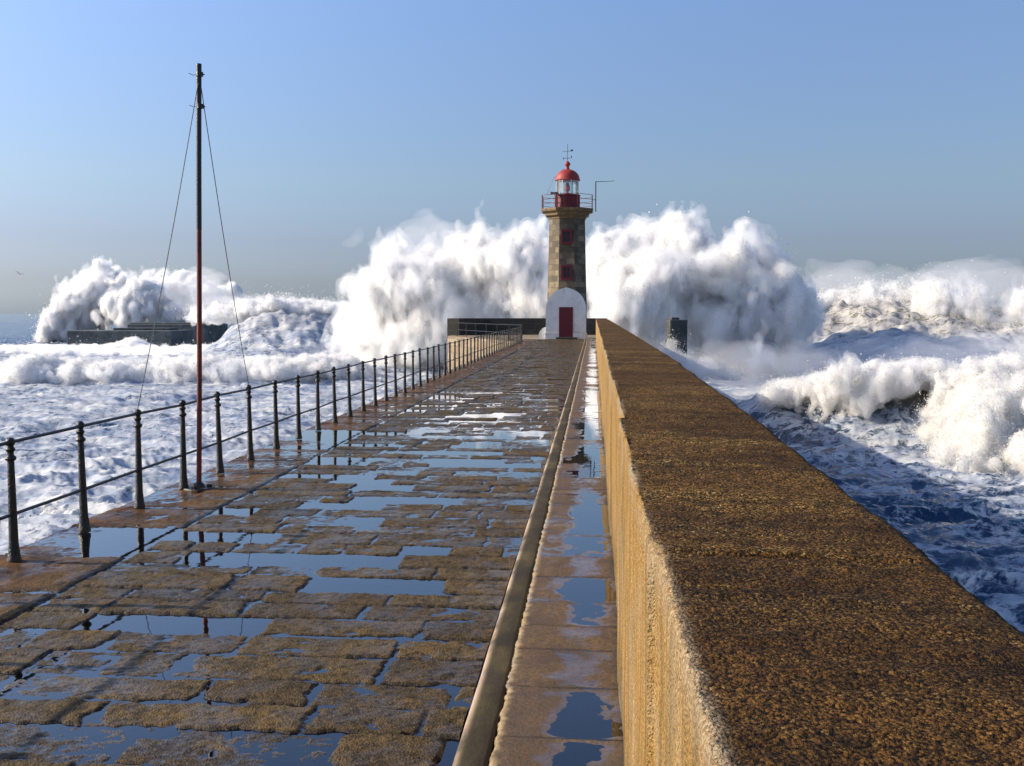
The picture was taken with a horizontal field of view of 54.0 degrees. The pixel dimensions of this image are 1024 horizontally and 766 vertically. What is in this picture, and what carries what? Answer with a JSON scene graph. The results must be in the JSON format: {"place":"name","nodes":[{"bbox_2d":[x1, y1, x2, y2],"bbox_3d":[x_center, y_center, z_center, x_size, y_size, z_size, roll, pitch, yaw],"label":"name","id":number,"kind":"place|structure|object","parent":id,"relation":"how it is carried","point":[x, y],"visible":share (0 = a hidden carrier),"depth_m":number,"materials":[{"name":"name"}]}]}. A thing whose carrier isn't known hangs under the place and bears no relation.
{"place":"outdoors","nodes":[
{"label":"outdoors","id":0,"kind":"place"},
{"bbox_2d":[0,341,582,765],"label":"puddle water","id":1,"kind":"structure","parent":0,"point":[126,542],"depth_m":7.00,"materials":[{"name":"blue liquid"}]},
{"bbox_2d":[0,339,584,765],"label":"pier deck","id":2,"kind":"structure","parent":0,"point":[269,689],"depth_m":6.02,"materials":[{"name":"brown stone"}]},
{"bbox_2d":[137,63,248,490],"bbox_3d":[-3.055,-1.038,10.228,0.300,4.117,2.917,0,4,5],"label":"rusty pole","id":3,"kind":"object","parent":2,"relation":"on","point":[198,485],"visible":1,"depth_m":9.74,"materials":[{"name":"brown metal"}]},
{"bbox_2d":[0,326,521,562],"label":"iron railing","id":4,"kind":"object","parent":2,"relation":"on","point":[14,555],"visible":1,"depth_m":10.81,"materials":[{"name":"black metal"}]},
{"bbox_2d":[0,300,1023,633],"bbox_3d":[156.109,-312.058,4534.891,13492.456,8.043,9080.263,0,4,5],"label":"sea water","id":5,"kind":"structure","parent":0,"point":[966,530],"depth_m":48.93,"materials":[{"name":"blue liquid"}]},
{"bbox_2d":[3,487,113,530],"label":"whitewater","id":6,"kind":"structure","parent":5,"relation":"on","point":[53,508],"depth_m":27.47,"materials":[{"name":"white liquid"}]},
{"bbox_2d":[1,329,214,355],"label":"whitewater","id":7,"kind":"structure","parent":5,"relation":"on","point":[73,347],"depth_m":139.11,"materials":[{"name":"white liquid"}]},
{"bbox_2d":[67,328,192,349],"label":"breakwater block","id":8,"kind":"structure","parent":5,"relation":"in","point":[169,337],"depth_m":155.51,"materials":[{"name":"grey concrete"}]},
{"bbox_2d":[29,253,271,341],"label":"spray plume","id":9,"kind":"object","parent":5,"relation":"on","point":[99,310],"visible":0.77,"depth_m":196.79,"materials":[{"name":"white liquid"}]},
{"bbox_2d":[127,322,227,345],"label":"breakwater block","id":10,"kind":"structure","parent":5,"relation":"in","point":[217,331],"depth_m":173.64,"materials":[{"name":"grey concrete"}]},
{"bbox_2d":[0,332,377,384],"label":"whitewater","id":11,"kind":"structure","parent":5,"relation":"on","point":[176,360],"depth_m":80.37,"materials":[{"name":"white liquid"}]},
{"bbox_2d":[170,281,378,323],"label":"whitewater","id":12,"kind":"structure","parent":5,"relation":"on","point":[341,305],"depth_m":121.67,"materials":[{"name":"white liquid"}]},
{"bbox_2d":[330,229,599,368],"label":"spray plume","id":13,"kind":"object","parent":5,"relation":"on","point":[482,285],"visible":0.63,"depth_m":90.56,"materials":[{"name":"white liquid"}]},
{"bbox_2d":[665,317,686,368],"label":"sea pillar","id":14,"kind":"structure","parent":5,"relation":"in","point":[678,332],"depth_m":59.10,"materials":[{"name":"concrete"}]},
{"bbox_2d":[656,317,755,381],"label":"whitewater","id":15,"kind":"structure","parent":5,"relation":"on","point":[718,368],"depth_m":57.83,"materials":[{"name":"white liquid"}]},
{"bbox_2d":[586,204,830,373],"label":"spray plume","id":16,"kind":"object","parent":5,"relation":"on","point":[704,336],"visible":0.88,"depth_m":82.79,"materials":[{"name":"white liquid"}]},
{"bbox_2d":[596,319,1023,765],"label":"pier wall","id":17,"kind":"structure","parent":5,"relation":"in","point":[780,602],"depth_m":1.86,"materials":[{"name":"concrete"}]},
{"bbox_2d":[779,264,989,315],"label":"whitewater","id":18,"kind":"structure","parent":5,"relation":"on","point":[880,290],"depth_m":101.96,"materials":[{"name":"white liquid"}]},
{"bbox_2d":[748,340,1023,423],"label":"whitewater","id":19,"kind":"structure","parent":5,"relation":"on","point":[852,370],"depth_m":42.91,"materials":[{"name":"white liquid"}]},
{"bbox_2d":[887,262,1023,331],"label":"spray plume","id":20,"kind":"object","parent":5,"relation":"on","point":[1017,309],"visible":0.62,"depth_m":93.02,"materials":[{"name":"white liquid"}]},
{"bbox_2d":[902,352,1023,476],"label":"whitewater","id":21,"kind":"structure","parent":5,"relation":"on","point":[1003,456],"depth_m":37.92,"materials":[{"name":"white liquid"}]},
{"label":"pier body","id":22,"kind":"structure","parent":5,"relation":"in","visible":0},
{"bbox_2d":[452,339,586,765],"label":"deck kerb","id":23,"kind":"structure","parent":22,"relation":"on","point":[476,743],"depth_m":5.34,"materials":[{"name":"stone"}]},
{"bbox_2d":[489,338,623,765],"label":"side walkway","id":24,"kind":"structure","parent":22,"relation":"on","point":[554,664],"depth_m":5.18,"materials":[{"name":"concrete"}]},
{"bbox_2d":[534,340,622,765],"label":"walkway puddles","id":25,"kind":"object","parent":24,"relation":"on","point":[578,718],"visible":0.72,"depth_m":6.11,"materials":[{"name":"liquid"}]},
{"bbox_2d":[0,0,1023,313],"label":"sky","id":26,"kind":"structure","parent":0,"point":[863,136],"materials":[{"name":"blue"}]},
{"bbox_2d":[448,335,595,369],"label":"platform","id":27,"kind":"structure","parent":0,"point":[452,338],"depth_m":66.90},
{"bbox_2d":[457,323,519,339],"bbox_3d":[-1.629,-3.274,63.426,0.046,0.960,14.415,-1,4,-18],"label":"platform railing","id":28,"kind":"object","parent":27,"relation":"on","point":[486,331],"visible":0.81,"depth_m":63.40,"materials":[{"name":"black metal"}]},
{"bbox_2d":[447,318,606,338],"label":"parapet wall","id":29,"kind":"structure","parent":27,"relation":"on","point":[532,326],"depth_m":74.83,"materials":[{"name":"grey concrete"}]},
{"bbox_2d":[539,144,608,338],"bbox_3d":[3.481,-8.846,63.602,4.172,12.630,4.520,3,5,40],"label":"lighthouse","id":30,"kind":"object","parent":27,"relation":"on","point":[567,215],"visible":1,"depth_m":63.10,"materials":[{"name":"stone"}]},
{"bbox_2d":[559,307,572,336],"bbox_3d":[3.339,-3.712,62.181,0.860,1.973,0.070,0,4,5],"label":"door","id":31,"kind":"structure","parent":30,"relation":"in","point":[565,313],"depth_m":62.17,"materials":[{"name":"red paint"}]},
{"bbox_2d":[561,229,571,244],"bbox_3d":[3.439,-9.176,63.036,0.700,0.950,0.130,0,4,5],"label":"window","id":32,"kind":"structure","parent":30,"relation":"in","point":[566,234],"depth_m":63.01,"materials":[{"name":"red paint"}]},
{"bbox_2d":[561,265,571,279],"bbox_3d":[3.434,-6.944,63.138,0.700,0.950,0.130,0,4,5],"label":"window","id":33,"kind":"structure","parent":30,"relation":"in","point":[566,270],"depth_m":63.10,"materials":[{"name":"red paint"}]}
]}

